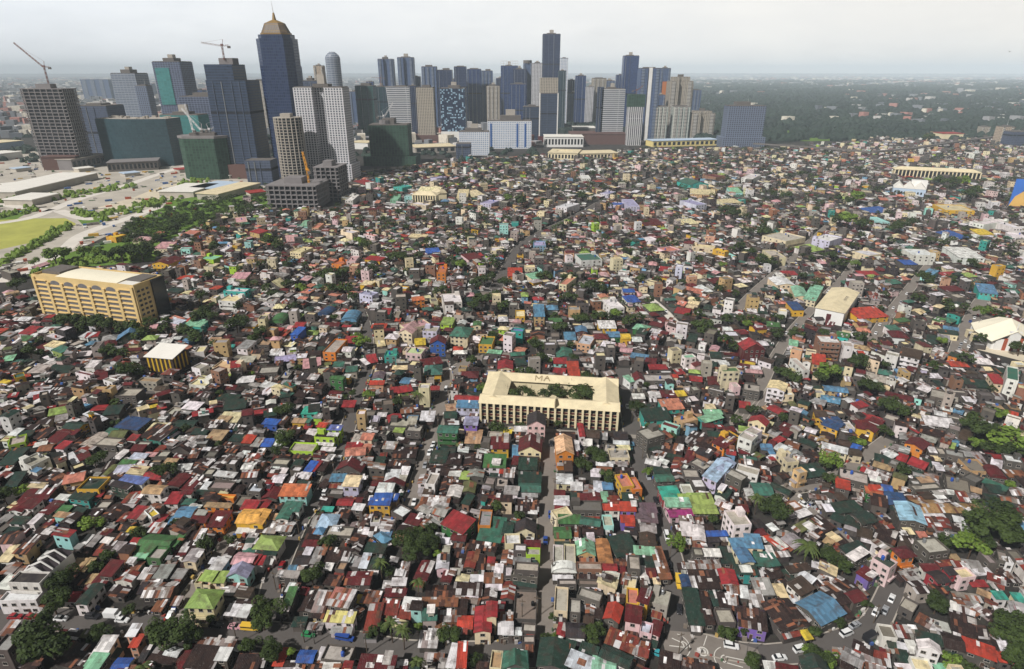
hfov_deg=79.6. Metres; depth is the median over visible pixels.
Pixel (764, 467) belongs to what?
shack
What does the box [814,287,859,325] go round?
warehouse
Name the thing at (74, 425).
house
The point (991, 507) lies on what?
house
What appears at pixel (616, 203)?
apartment building
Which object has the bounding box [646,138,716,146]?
long depot
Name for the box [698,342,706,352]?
flat roofed house
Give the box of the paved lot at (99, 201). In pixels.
[0,150,264,268]
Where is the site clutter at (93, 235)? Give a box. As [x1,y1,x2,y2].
[0,158,242,276]
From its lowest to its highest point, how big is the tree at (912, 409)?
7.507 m
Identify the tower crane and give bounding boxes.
[13,42,51,83]
[181,108,207,132]
[184,104,195,132]
[202,39,230,59]
[302,153,311,182]
[376,102,392,118]
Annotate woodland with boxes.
[0,79,1023,162]
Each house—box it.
[0,447,29,469]
[0,544,20,568]
[0,591,50,613]
[4,470,28,494]
[7,516,30,530]
[8,434,28,448]
[8,497,32,515]
[12,533,42,563]
[16,483,57,506]
[18,498,44,516]
[24,547,75,573]
[37,326,61,333]
[37,500,65,521]
[61,421,89,433]
[61,471,86,493]
[67,490,99,508]
[68,557,90,582]
[74,582,106,615]
[80,432,107,446]
[83,410,108,427]
[83,652,111,668]
[89,635,124,663]
[91,436,125,452]
[97,559,124,592]
[100,475,113,488]
[103,377,119,385]
[106,232,125,242]
[110,658,134,668]
[113,415,152,434]
[114,388,146,404]
[116,327,144,345]
[124,623,145,643]
[126,505,147,526]
[128,633,146,658]
[134,534,177,553]
[136,506,154,524]
[137,377,162,390]
[140,422,180,446]
[140,484,169,503]
[143,470,172,484]
[145,423,170,431]
[146,545,171,566]
[149,459,163,465]
[149,514,168,527]
[162,646,183,657]
[164,491,183,510]
[167,473,192,492]
[170,534,185,553]
[172,420,199,431]
[173,506,198,519]
[175,643,195,668]
[180,474,199,490]
[181,401,204,414]
[182,548,205,572]
[189,378,212,390]
[190,512,211,529]
[194,572,203,588]
[197,635,241,656]
[198,570,218,588]
[202,583,211,588]
[203,253,222,263]
[204,502,232,515]
[205,510,232,534]
[206,429,229,446]
[207,480,236,493]
[211,571,229,588]
[212,393,241,404]
[213,470,242,483]
[213,647,234,668]
[218,493,236,506]
[222,411,243,430]
[223,398,247,411]
[226,561,254,587]
[230,552,257,565]
[234,216,246,226]
[234,509,261,537]
[239,499,260,510]
[240,463,256,471]
[246,480,266,499]
[248,508,271,536]
[252,535,286,558]
[252,553,262,574]
[253,408,268,421]
[255,550,278,567]
[257,366,280,380]
[257,499,276,511]
[265,482,274,491]
[269,313,289,326]
[270,458,291,471]
[272,647,289,667]
[275,354,296,366]
[275,500,296,522]
[275,569,301,586]
[277,481,312,505]
[280,370,294,380]
[282,586,298,616]
[288,442,318,459]
[290,501,303,521]
[295,554,312,568]
[295,649,317,668]
[300,406,320,420]
[303,357,320,373]
[308,403,319,412]
[314,429,335,449]
[315,514,340,527]
[321,643,356,668]
[322,662,341,668]
[323,609,356,637]
[324,526,354,545]
[329,473,346,488]
[334,561,348,579]
[335,456,365,474]
[336,498,354,512]
[340,310,361,326]
[341,497,362,504]
[344,571,373,593]
[345,441,362,448]
[345,446,366,460]
[350,540,364,559]
[351,433,361,441]
[351,503,365,519]
[357,650,397,668]
[358,552,371,570]
[363,443,372,455]
[363,542,387,560]
[367,554,384,579]
[370,416,380,426]
[372,370,385,379]
[373,493,392,500]
[373,531,391,550]
[377,431,385,439]
[381,429,391,440]
[383,587,407,604]
[384,469,401,480]
[385,477,405,492]
[386,413,401,423]
[386,492,399,509]
[388,415,407,435]
[390,577,407,587]
[396,659,408,668]
[398,384,412,397]
[399,321,419,345]
[399,377,413,385]
[401,596,421,605]
[404,512,424,526]
[411,202,432,209]
[413,560,434,592]
[417,474,428,496]
[419,356,442,368]
[419,408,435,428]
[422,595,458,619]
[424,364,442,382]
[425,472,439,494]
[429,334,446,355]
[429,449,449,464]
[430,386,439,397]
[440,317,454,330]
[440,445,456,453]
[440,509,475,539]
[440,567,456,584]
[443,411,456,424]
[445,403,456,410]
[445,642,457,668]
[446,484,463,506]
[450,532,467,551]
[454,395,479,402]
[456,640,467,668]
[457,615,473,638]
[461,252,482,262]
[461,371,478,381]
[464,429,482,450]
[473,605,491,643]
[476,515,506,548]
[478,509,492,531]
[479,336,494,352]
[483,453,506,475]
[483,476,495,488]
[487,493,500,503]
[489,650,502,668]
[490,433,508,457]
[491,247,503,255]
[495,477,507,494]
[497,359,512,371]
[498,621,513,642]
[501,521,514,535]
[501,648,528,668]
[502,627,521,641]
[504,565,511,581]
[507,267,522,279]
[511,569,538,589]
[513,543,525,556]
[513,589,536,624]
[514,426,526,441]
[514,498,532,504]
[514,518,535,541]
[518,433,542,463]
[518,457,537,471]
[518,471,541,482]
[518,483,540,499]
[521,622,535,639]
[522,635,534,656]
[524,539,540,548]
[526,272,544,279]
[526,547,539,565]
[527,410,545,443]
[536,636,568,668]
[550,506,572,526]
[551,560,576,584]
[553,357,566,367]
[553,527,571,550]
[553,544,562,561]
[553,586,567,627]
[554,433,574,469]
[554,499,569,508]
[556,346,572,360]
[556,473,572,490]
[556,622,564,638]
[557,579,576,594]
[558,514,580,526]
[563,544,575,562]
[564,648,594,668]
[565,622,584,638]
[566,361,580,375]
[566,638,576,654]
[568,598,580,622]
[570,481,582,492]
[570,497,601,518]
[572,439,579,465]
[574,325,587,338]
[575,537,595,562]
[576,562,601,578]
[577,334,594,352]
[577,493,590,499]
[577,579,600,592]
[577,586,602,615]
[578,640,599,655]
[579,516,600,532]
[583,438,592,454]
[590,489,602,504]
[591,655,615,668]
[593,480,602,491]
[595,538,613,563]
[597,320,616,333]
[598,643,633,668]
[600,190,613,197]
[601,515,613,537]
[601,563,617,571]
[602,502,619,520]
[602,601,623,628]
[603,443,616,457]
[603,571,619,588]
[606,532,638,558]
[607,448,629,468]
[613,431,628,440]
[613,439,629,444]
[614,473,633,498]
[619,170,638,173]
[619,500,637,516]
[620,514,634,530]
[621,492,633,500]
[622,295,640,306]
[626,477,641,498]
[632,371,644,388]
[633,545,654,555]
[634,519,647,536]
[635,503,650,519]
[637,218,663,226]
[638,502,657,512]
[639,407,672,429]
[639,555,655,568]
[639,565,649,586]
[639,621,652,645]
[640,512,658,525]
[643,303,664,315]
[643,374,673,388]
[648,584,670,621]
[649,619,663,651]
[651,466,670,475]
[653,474,674,489]
[657,398,684,419]
[657,485,679,507]
[659,388,676,398]
[663,497,691,511]
[665,508,694,522]
[677,493,701,496]
[678,574,691,590]
[679,484,692,492]
[680,463,689,468]
[680,521,692,548]
[681,468,699,483]
[681,587,705,635]
[684,449,695,463]
[686,492,718,522]
[687,569,722,590]
[689,457,710,478]
[690,547,703,559]
[692,524,705,547]
[697,413,723,428]
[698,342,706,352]
[702,409,723,415]
[702,548,721,561]
[705,530,728,545]
[706,430,720,437]
[707,376,722,388]
[708,589,719,610]
[711,435,736,456]
[713,608,735,629]
[714,498,732,518]
[717,545,734,568]
[717,567,738,591]
[719,430,737,448]
[728,537,749,552]
[732,547,755,564]
[733,564,758,583]
[736,602,767,641]
[737,337,764,361]
[739,359,755,368]
[739,565,752,572]
[742,382,759,400]
[743,533,763,554]
[748,414,768,432]
[749,482,773,502]
[752,551,770,569]
[759,415,769,433]
[760,596,810,643]
[762,534,788,550]
[763,549,781,569]
[767,276,794,291]
[767,405,787,421]
[770,482,792,498]
[772,583,789,598]
[775,662,798,668]
[786,575,815,599]
[790,285,805,299]
[792,462,826,484]
[794,244,823,254]
[795,591,846,631]
[798,652,828,668]
[799,408,807,423]
[803,284,823,306]
[818,416,842,428]
[820,395,840,407]
[820,418,843,438]
[821,442,847,461]
[822,385,848,397]
[827,500,863,515]
[831,420,845,427]
[833,476,850,497]
[837,467,867,495]
[838,540,866,557]
[839,646,864,668]
[843,514,860,536]
[844,422,854,431]
[844,589,867,610]
[845,448,862,463]
[845,546,869,568]
[847,306,889,322]
[849,510,878,528]
[852,247,881,258]
[854,565,878,589]
[863,424,878,441]
[863,485,883,501]
[863,654,886,668]
[875,623,897,653]
[883,491,901,514]
[888,458,899,473]
[893,501,927,532]
[904,436,929,457]
[906,456,928,474]
[907,479,921,486]
[908,482,941,494]
[914,629,944,648]
[914,638,942,666]
[919,414,953,433]
[923,570,951,594]
[929,388,958,408]
[935,447,945,462]
[939,631,966,661]
[943,448,964,462]
[943,474,970,493]
[947,423,960,437]
[950,567,975,590]
[957,458,986,477]
[958,465,980,476]
[961,635,996,668]
[973,283,998,300]
[976,552,997,572]
[982,464,1007,484]
[983,500,1016,513]
[993,549,1008,574]
[996,635,1007,650]
[1001,556,1013,571]
[1005,232,1023,240]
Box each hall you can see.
[412,143,455,153]
[572,126,594,130]
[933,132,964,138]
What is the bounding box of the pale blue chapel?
[892,179,927,196]
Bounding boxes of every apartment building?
[0,266,21,280]
[0,634,32,668]
[8,571,53,601]
[13,372,26,382]
[19,452,52,474]
[75,370,94,380]
[76,477,110,493]
[91,386,106,392]
[108,480,134,500]
[119,474,149,490]
[144,507,160,522]
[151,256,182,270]
[184,589,225,626]
[212,360,246,375]
[218,293,245,311]
[220,242,232,254]
[223,285,251,298]
[230,360,240,368]
[236,339,256,355]
[249,228,268,237]
[257,338,271,353]
[290,246,312,258]
[290,326,306,341]
[292,322,306,330]
[312,223,324,229]
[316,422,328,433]
[323,339,347,363]
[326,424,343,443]
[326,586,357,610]
[329,375,346,390]
[332,257,346,267]
[341,229,359,240]
[341,475,362,496]
[345,193,359,204]
[346,256,359,264]
[359,280,374,290]
[359,290,378,303]
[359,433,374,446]
[363,233,378,241]
[368,497,391,518]
[384,348,398,364]
[390,194,401,203]
[393,185,411,191]
[400,319,428,337]
[405,424,423,442]
[406,347,425,361]
[406,416,417,426]
[411,296,424,308]
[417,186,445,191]
[422,323,439,337]
[430,176,446,180]
[436,264,447,282]
[436,425,459,447]
[441,291,461,314]
[449,326,473,347]
[456,400,479,417]
[463,416,478,440]
[473,320,481,335]
[480,200,498,207]
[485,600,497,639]
[511,327,524,345]
[514,561,538,576]
[515,310,524,323]
[533,241,545,251]
[533,304,544,326]
[556,201,579,211]
[559,274,575,290]
[574,251,601,266]
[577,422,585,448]
[580,175,590,180]
[601,296,624,319]
[608,202,623,209]
[621,199,639,212]
[621,288,634,295]
[624,603,642,636]
[625,587,638,607]
[626,555,640,585]
[635,423,665,454]
[636,586,652,620]
[642,236,658,244]
[657,246,679,258]
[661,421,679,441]
[673,411,697,433]
[677,178,707,187]
[680,198,706,209]
[680,354,695,369]
[692,242,714,253]
[702,174,724,180]
[702,458,731,493]
[708,387,723,400]
[712,248,728,259]
[713,457,735,482]
[717,365,739,391]
[721,506,751,537]
[724,468,747,495]
[735,430,757,457]
[736,463,759,487]
[741,174,760,182]
[744,426,762,450]
[761,230,805,248]
[762,250,785,265]
[765,380,787,405]
[775,448,798,477]
[781,387,793,404]
[789,358,809,380]
[789,467,807,487]
[810,353,825,371]
[811,234,841,247]
[813,333,840,360]
[869,549,897,586]
[870,217,889,224]
[890,545,917,572]
[896,260,917,272]
[897,346,922,368]
[901,249,935,264]
[912,536,949,562]
[932,204,974,217]
[941,246,985,265]
[952,389,967,404]
[973,218,1008,230]
[983,217,1022,232]
[1000,365,1018,400]
[1000,452,1023,471]
[1005,549,1023,572]
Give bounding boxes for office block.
[31,264,170,326]
[244,158,279,185]
[456,142,470,158]
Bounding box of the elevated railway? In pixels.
[753,136,992,153]
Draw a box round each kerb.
[61,607,535,668]
[179,537,236,595]
[258,312,374,598]
[402,370,452,504]
[489,171,665,287]
[536,462,557,631]
[615,374,694,637]
[695,585,903,664]
[734,258,856,418]
[735,225,824,309]
[781,436,895,494]
[871,265,923,335]
[948,291,997,351]
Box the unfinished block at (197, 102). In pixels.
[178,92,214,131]
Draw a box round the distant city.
[0,73,1023,145]
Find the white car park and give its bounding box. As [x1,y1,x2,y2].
[543,134,583,146]
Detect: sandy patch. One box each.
[43,171,99,192]
[98,179,179,212]
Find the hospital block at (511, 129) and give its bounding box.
[487,109,531,148]
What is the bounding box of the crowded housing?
[0,128,1023,668]
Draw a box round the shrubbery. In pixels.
[0,177,209,277]
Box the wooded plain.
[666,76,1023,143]
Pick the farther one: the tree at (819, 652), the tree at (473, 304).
the tree at (473, 304)
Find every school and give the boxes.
[412,191,439,202]
[478,371,635,437]
[548,149,581,159]
[579,150,617,157]
[892,166,981,179]
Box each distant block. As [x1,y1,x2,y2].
[80,79,114,98]
[150,83,156,95]
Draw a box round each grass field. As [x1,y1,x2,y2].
[0,213,22,219]
[0,218,75,248]
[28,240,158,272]
[77,217,104,225]
[128,193,270,239]
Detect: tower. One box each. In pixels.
[18,84,92,166]
[78,98,125,152]
[110,67,149,116]
[135,82,158,116]
[152,54,197,113]
[177,130,230,179]
[204,58,270,178]
[256,3,302,176]
[256,79,268,127]
[273,113,309,178]
[293,74,360,180]
[303,76,316,85]
[313,63,326,83]
[325,52,342,85]
[349,90,357,123]
[355,83,378,135]
[376,83,389,119]
[377,55,395,85]
[386,85,411,130]
[397,54,415,85]
[408,84,418,133]
[415,76,420,86]
[416,85,438,142]
[421,65,438,126]
[437,68,452,126]
[440,82,466,140]
[454,66,467,120]
[467,68,481,123]
[481,69,492,121]
[487,83,499,120]
[496,76,500,114]
[501,61,517,114]
[510,82,525,118]
[513,66,526,95]
[523,60,531,105]
[523,104,538,139]
[531,61,541,105]
[538,78,558,141]
[542,30,560,77]
[558,69,565,128]
[560,57,567,122]
[566,79,574,118]
[567,90,574,121]
[573,73,585,122]
[584,85,593,121]
[591,77,606,120]
[595,87,603,131]
[600,83,625,131]
[606,78,614,87]
[615,74,620,87]
[621,52,638,126]
[625,94,645,144]
[636,67,660,139]
[654,105,668,138]
[658,93,664,104]
[659,64,670,105]
[665,74,692,134]
[669,105,690,137]
[688,108,715,137]
[691,89,701,111]
[716,98,766,146]
[977,125,990,133]
[992,124,1014,142]
[1000,130,1023,145]
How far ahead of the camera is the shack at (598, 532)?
227.40 m
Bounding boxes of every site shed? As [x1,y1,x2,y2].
[10,166,31,171]
[73,166,94,171]
[119,171,140,176]
[173,167,184,172]
[245,189,265,196]
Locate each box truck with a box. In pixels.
[102,608,124,619]
[862,629,877,643]
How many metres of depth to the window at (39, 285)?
428.70 m
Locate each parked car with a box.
[7,612,22,619]
[23,612,35,619]
[53,614,68,621]
[84,612,100,619]
[114,616,129,623]
[166,609,173,618]
[208,621,223,628]
[227,622,239,629]
[278,561,285,569]
[301,630,315,637]
[337,455,342,461]
[411,498,416,505]
[543,536,547,544]
[651,648,659,656]
[653,496,658,503]
[667,560,672,570]
[676,603,681,614]
[723,640,738,649]
[771,653,787,661]
[798,500,809,507]
[806,501,816,508]
[848,620,861,629]
[871,606,879,616]
[880,604,889,614]
[887,593,895,603]
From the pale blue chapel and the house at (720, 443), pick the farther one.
the pale blue chapel
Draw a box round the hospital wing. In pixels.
[459,124,489,154]
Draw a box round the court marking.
[725,656,742,667]
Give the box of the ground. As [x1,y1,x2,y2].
[0,73,1023,668]
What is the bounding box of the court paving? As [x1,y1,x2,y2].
[664,631,761,668]
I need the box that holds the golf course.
[787,130,829,140]
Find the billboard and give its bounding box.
[1008,179,1023,205]
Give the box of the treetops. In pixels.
[0,142,1023,445]
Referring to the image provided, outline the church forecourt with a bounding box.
[977,346,1023,360]
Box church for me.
[964,317,1023,351]
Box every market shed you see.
[0,140,23,149]
[0,150,22,159]
[0,172,98,198]
[2,192,59,205]
[157,183,218,196]
[195,180,236,189]
[195,182,260,199]
[354,140,369,148]
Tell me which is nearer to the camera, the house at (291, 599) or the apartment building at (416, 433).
the house at (291, 599)
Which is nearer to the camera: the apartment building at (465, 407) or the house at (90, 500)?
the house at (90, 500)
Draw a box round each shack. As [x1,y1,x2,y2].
[0,562,22,579]
[13,452,67,470]
[14,565,29,574]
[20,658,43,668]
[24,424,40,429]
[28,525,57,543]
[31,427,56,441]
[36,443,56,453]
[36,472,66,485]
[40,537,56,552]
[44,379,55,386]
[48,478,63,492]
[50,387,72,392]
[52,641,91,668]
[72,574,90,589]
[75,445,90,453]
[79,628,92,642]
[86,531,102,551]
[92,532,129,560]
[98,504,130,524]
[100,460,116,474]
[101,464,116,475]
[103,489,118,502]
[107,471,124,479]
[108,429,129,438]
[111,541,127,559]
[116,511,130,526]
[136,565,159,582]
[140,577,159,584]
[140,581,179,603]
[146,644,182,667]
[150,599,167,615]
[152,564,175,581]
[169,440,199,461]
[170,568,188,587]
[170,596,183,609]
[176,435,188,441]
[179,525,207,553]
[182,644,225,668]
[185,457,216,476]
[187,435,207,441]
[193,475,210,494]
[200,351,221,362]
[210,454,234,470]
[222,540,241,564]
[223,598,256,608]
[226,456,241,469]
[233,653,261,668]
[236,542,243,552]
[240,445,255,456]
[243,453,264,463]
[245,533,258,542]
[258,658,267,668]
[260,520,279,535]
[267,468,280,478]
[275,520,296,536]
[283,660,305,668]
[296,565,307,575]
[297,589,320,617]
[298,350,321,357]
[302,456,311,463]
[304,526,326,543]
[306,622,324,634]
[307,659,323,668]
[309,544,327,569]
[310,512,323,526]
[310,590,332,613]
[311,608,327,621]
[316,453,335,475]
[317,478,329,491]
[324,547,353,567]
[350,521,357,532]
[352,605,364,621]
[357,520,366,533]
[363,486,374,494]
[363,602,383,642]
[367,526,378,540]
[374,363,395,371]
[382,598,400,620]
[386,460,410,468]
[392,447,417,462]
[394,560,410,581]
[397,602,410,624]
[400,407,413,417]
[417,504,432,516]
[418,628,438,652]
[419,494,450,506]
[419,519,431,533]
[423,652,444,665]
[425,585,453,596]
[426,465,464,482]
[431,504,450,519]
[435,622,456,628]
[438,538,452,552]
[438,657,446,668]
[439,476,453,492]
[439,608,461,621]
[444,453,462,465]
[452,581,482,601]
[452,595,480,607]
[456,599,467,614]
[460,381,483,393]
[462,480,476,498]
[463,449,482,470]
[463,548,480,574]
[466,539,497,556]
[475,554,485,573]
[481,587,497,604]
[483,572,502,593]
[485,561,497,571]
[499,610,513,620]
[500,549,512,572]
[515,496,530,516]
[528,500,538,518]
[556,431,575,439]
[571,525,580,537]
[582,525,603,542]
[583,484,592,492]
[585,604,595,615]
[593,603,602,623]
[604,626,639,661]
[607,592,624,605]
[613,558,626,565]
[615,467,634,476]
[619,572,630,589]
[626,640,650,664]
[638,531,656,546]
[639,522,656,535]
[652,546,672,585]
[657,345,669,355]
[658,649,681,668]
[661,442,683,461]
[670,457,687,473]
[673,525,680,537]
[677,561,686,573]
[678,514,694,525]
[680,657,691,668]
[684,430,716,450]
[685,561,694,573]
[687,560,721,568]
[692,658,714,668]
[698,590,712,608]
[700,605,716,630]
[715,591,731,607]
[726,584,739,615]
[738,455,771,481]
[747,589,764,608]
[758,567,769,576]
[763,567,783,583]
[773,519,785,529]
[774,550,791,561]
[776,529,790,537]
[780,533,802,554]
[781,562,812,578]
[784,439,800,447]
[790,449,802,455]
[791,518,816,537]
[802,449,816,455]
[802,454,815,462]
[805,513,835,538]
[806,525,825,532]
[807,493,827,503]
[808,434,820,442]
[809,397,826,408]
[812,454,831,469]
[813,573,833,587]
[815,578,833,591]
[818,579,860,607]
[819,435,830,443]
[822,533,849,546]
[832,646,842,668]
[833,575,843,582]
[852,638,873,655]
[856,526,872,547]
[870,522,885,534]
[892,569,921,587]
[894,535,913,551]
[896,530,910,542]
[898,432,908,445]
[898,486,910,491]
[902,624,916,639]
[903,564,919,573]
[906,431,916,437]
[906,494,924,501]
[910,500,951,518]
[912,471,926,479]
[914,612,933,631]
[917,424,945,442]
[920,419,934,428]
[920,434,937,444]
[924,516,943,538]
[928,624,941,634]
[931,489,948,498]
[934,559,953,569]
[936,516,952,531]
[942,464,958,476]
[944,460,961,475]
[947,606,978,639]
[948,502,978,521]
[950,522,960,532]
[950,560,971,570]
[950,591,983,604]
[954,348,970,359]
[958,450,974,458]
[961,559,985,572]
[967,493,980,501]
[970,603,991,625]
[977,625,999,651]
[985,571,1005,590]
[985,609,997,628]
[988,542,1001,555]
[992,605,1008,610]
[997,571,1022,588]
[1002,469,1023,480]
[1005,487,1023,500]
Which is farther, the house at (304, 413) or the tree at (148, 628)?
the house at (304, 413)
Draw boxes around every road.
[0,166,183,223]
[0,203,54,211]
[0,206,162,282]
[0,608,535,667]
[54,206,136,219]
[91,359,202,473]
[166,525,236,622]
[259,309,373,624]
[403,359,451,505]
[441,353,509,380]
[489,171,666,289]
[535,425,556,639]
[615,368,686,633]
[642,294,688,333]
[681,581,904,663]
[736,225,828,310]
[736,258,857,423]
[742,379,774,418]
[783,437,893,493]
[789,494,852,541]
[864,265,930,343]
[947,289,997,360]
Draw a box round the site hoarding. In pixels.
[40,155,78,170]
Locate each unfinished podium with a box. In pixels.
[264,175,330,207]
[312,159,349,200]
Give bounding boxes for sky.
[0,0,1023,73]
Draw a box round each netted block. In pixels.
[94,115,182,165]
[159,104,210,133]
[363,118,420,165]
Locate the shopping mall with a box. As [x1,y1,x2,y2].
[568,131,625,144]
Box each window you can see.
[34,279,45,283]
[36,284,46,287]
[37,288,48,292]
[39,293,49,296]
[40,297,51,301]
[42,301,52,305]
[43,306,53,309]
[44,310,54,313]
[49,285,60,289]
[50,281,58,284]
[51,290,61,293]
[52,294,63,298]
[54,299,64,302]
[55,303,65,307]
[56,307,67,311]
[63,287,73,290]
[64,282,72,286]
[65,291,75,295]
[66,296,76,299]
[67,300,77,304]
[68,305,79,308]
[70,309,80,313]
[77,284,86,287]
[77,288,87,292]
[78,293,89,297]
[79,298,90,301]
[81,302,91,306]
[82,307,92,310]
[83,311,93,314]
[90,290,102,294]
[91,285,100,289]
[92,295,103,298]
[93,299,104,303]
[94,304,105,307]
[96,308,107,312]
[105,292,116,295]
[106,287,115,291]
[106,296,117,300]
[107,301,118,305]
[109,305,119,309]
[110,310,121,314]
[111,315,122,318]
[118,289,129,292]
[119,293,130,297]
[120,298,132,302]
[122,303,133,306]
[123,307,134,311]
[124,312,135,315]
[126,316,136,320]
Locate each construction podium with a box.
[55,153,105,169]
[106,157,160,171]
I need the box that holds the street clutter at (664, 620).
[0,310,909,668]
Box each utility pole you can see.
[229,622,237,643]
[298,620,304,642]
[361,630,367,653]
[534,596,540,616]
[678,633,683,652]
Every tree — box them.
[0,486,12,505]
[6,277,26,289]
[10,609,72,663]
[11,483,27,495]
[20,345,36,358]
[27,257,39,264]
[32,349,44,357]
[39,585,71,614]
[40,247,67,263]
[42,563,79,591]
[51,313,70,325]
[52,246,71,259]
[62,312,82,330]
[74,315,95,330]
[75,245,93,253]
[76,515,106,532]
[84,313,104,332]
[85,453,106,467]
[85,622,115,642]
[86,560,105,572]
[90,247,101,254]
[96,317,116,334]
[96,450,108,462]
[97,342,118,357]
[98,549,115,560]
[101,250,114,260]
[110,245,128,262]
[110,418,121,424]
[113,320,132,332]
[113,361,142,378]
[121,603,135,617]
[122,319,140,329]
[126,242,150,261]
[128,525,146,537]
[129,531,139,537]
[132,366,145,378]
[134,660,152,668]
[135,326,151,332]
[143,616,169,637]
[146,242,156,253]
[148,612,196,650]
[150,463,178,475]
[152,203,160,208]
[166,462,177,471]
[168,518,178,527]
[169,222,180,234]
[172,618,203,649]
[180,423,190,431]
[181,201,189,209]
[189,310,205,321]
[192,290,208,301]
[194,533,213,552]
[195,305,210,311]
[202,310,218,322]
[203,271,214,278]
[205,614,216,622]
[216,225,228,231]
[223,318,246,332]
[224,534,236,543]
[226,315,245,328]
[233,301,242,307]
[237,314,249,327]
[237,636,262,652]
[247,334,261,340]
[250,594,288,623]
[250,611,272,630]
[251,325,266,338]
[259,635,282,662]
[260,234,279,249]
[265,289,278,297]
[269,444,283,454]
[270,239,283,250]
[273,402,295,414]
[274,429,295,446]
[276,438,290,445]
[280,279,294,287]
[282,260,291,266]
[286,647,295,658]
[287,301,300,308]
[293,364,301,369]
[295,283,306,290]
[300,561,324,585]
[311,271,321,276]
[316,267,337,278]
[317,534,337,549]
[330,314,339,319]
[333,271,341,282]
[336,281,352,291]
[338,266,349,280]
[349,389,355,397]
[350,332,362,336]
[352,335,371,347]
[353,236,364,241]
[358,238,371,249]
[362,390,375,397]
[365,625,378,637]
[367,263,379,272]
[372,557,389,581]
[377,621,388,634]
[381,616,398,642]
[383,565,394,578]
[385,251,396,261]
[391,527,414,553]
[392,395,402,404]
[393,622,412,649]
[394,209,403,213]
[395,251,408,260]
[402,533,430,561]
[408,655,425,667]
[409,577,424,596]
[411,526,427,538]
[412,390,423,403]
[413,622,422,630]
[423,522,437,533]
[426,531,440,549]
[433,549,440,555]
[435,622,457,645]
[440,285,447,290]
[449,625,460,638]
[455,260,466,268]
[466,355,476,366]
[467,301,479,311]
[467,652,482,667]
[469,277,482,286]
[472,293,490,309]
[476,382,484,390]
[477,273,492,285]
[485,289,500,297]
[487,271,495,282]
[487,420,504,431]
[491,499,501,510]
[497,276,512,285]
[497,427,508,431]
[505,194,511,199]
[509,388,520,394]
[513,510,525,519]
[514,193,526,203]
[517,385,527,394]
[523,386,534,393]
[524,366,535,373]
[527,390,535,396]
[528,336,544,352]
[531,351,548,362]
[535,272,544,277]
[537,388,551,396]
[538,270,553,278]
[540,632,551,636]
[543,357,552,362]
[545,384,555,394]
[548,383,559,390]
[548,612,557,623]
[553,390,563,397]
[554,420,562,425]
[555,322,568,330]
[559,388,570,397]
[563,291,572,302]
[569,353,578,358]
[569,383,588,395]
[569,390,581,398]
[570,313,583,321]
[574,454,592,473]
[576,385,589,398]
[578,193,586,198]
[578,313,589,322]
[580,283,588,288]
[580,371,594,376]
[580,622,601,643]
[581,388,594,399]
[582,388,593,399]
[584,445,595,458]
[585,279,600,291]
[590,310,605,319]
[591,446,608,461]
[594,620,606,636]
[596,284,610,292]
[599,469,612,477]
[601,311,613,319]
[604,475,614,482]
[610,308,621,321]
[623,239,631,244]
[628,400,646,416]
[642,467,652,474]
[666,533,685,551]
[690,320,699,329]
[695,320,713,338]
[707,514,719,523]
[713,284,724,290]
[717,625,731,638]
[718,204,728,212]
[718,261,726,265]
[725,627,738,640]
[728,206,741,217]
[740,628,748,634]
[741,320,752,328]
[744,651,760,668]
[745,404,762,412]
[748,248,756,254]
[748,493,765,514]
[755,223,771,231]
[756,227,769,234]
[758,500,793,521]
[761,497,774,512]
[769,327,784,341]
[769,493,782,500]
[773,366,783,377]
[776,314,785,320]
[778,412,788,421]
[780,367,793,381]
[781,191,792,196]
[787,371,802,382]
[789,326,805,335]
[792,539,820,561]
[798,272,806,278]
[801,643,810,650]
[803,643,834,662]
[808,626,822,637]
[812,370,829,384]
[814,182,824,187]
[817,362,842,384]
[818,460,832,470]
[819,328,829,334]
[819,449,844,470]
[820,543,840,565]
[822,472,840,482]
[823,650,839,668]
[829,372,842,382]
[830,176,841,181]
[830,212,847,225]
[830,555,846,568]
[833,617,846,630]
[834,195,842,201]
[837,560,853,574]
[839,212,859,227]
[845,196,853,205]
[847,353,870,368]
[848,436,859,443]
[849,190,864,205]
[849,259,860,265]
[852,330,867,341]
[854,217,873,228]
[855,438,866,445]
[860,375,885,392]
[860,599,874,608]
[877,396,890,412]
[877,424,894,437]
[880,360,891,368]
[881,395,909,415]
[886,221,903,230]
[893,218,910,228]
[896,462,911,473]
[897,407,914,418]
[905,216,919,225]
[915,270,931,282]
[921,275,935,282]
[922,133,934,140]
[924,359,943,369]
[925,588,949,613]
[933,175,947,185]
[936,337,947,345]
[937,531,956,547]
[941,650,962,667]
[945,176,961,183]
[950,529,992,558]
[956,175,971,183]
[956,658,978,668]
[959,411,1000,438]
[960,189,976,199]
[961,497,1020,543]
[962,509,980,530]
[968,436,988,451]
[969,185,983,197]
[969,526,997,547]
[972,305,997,314]
[979,437,1016,453]
[986,423,1023,449]
[987,620,1023,657]
[988,496,1023,522]
[992,608,1023,633]
[994,408,1010,422]
[996,513,1023,543]
[1000,643,1023,668]
[1004,480,1016,486]
[1008,341,1023,355]
[1009,437,1023,454]
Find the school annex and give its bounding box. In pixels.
[432,186,446,199]
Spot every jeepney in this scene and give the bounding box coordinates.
[239,621,257,631]
[334,633,354,642]
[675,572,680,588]
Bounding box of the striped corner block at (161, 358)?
[143,343,190,374]
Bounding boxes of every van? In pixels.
[137,401,144,406]
[321,488,328,495]
[663,529,669,540]
[792,643,806,653]
[839,627,853,637]
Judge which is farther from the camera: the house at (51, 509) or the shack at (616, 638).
the house at (51, 509)
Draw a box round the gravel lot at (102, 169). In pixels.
[0,165,116,203]

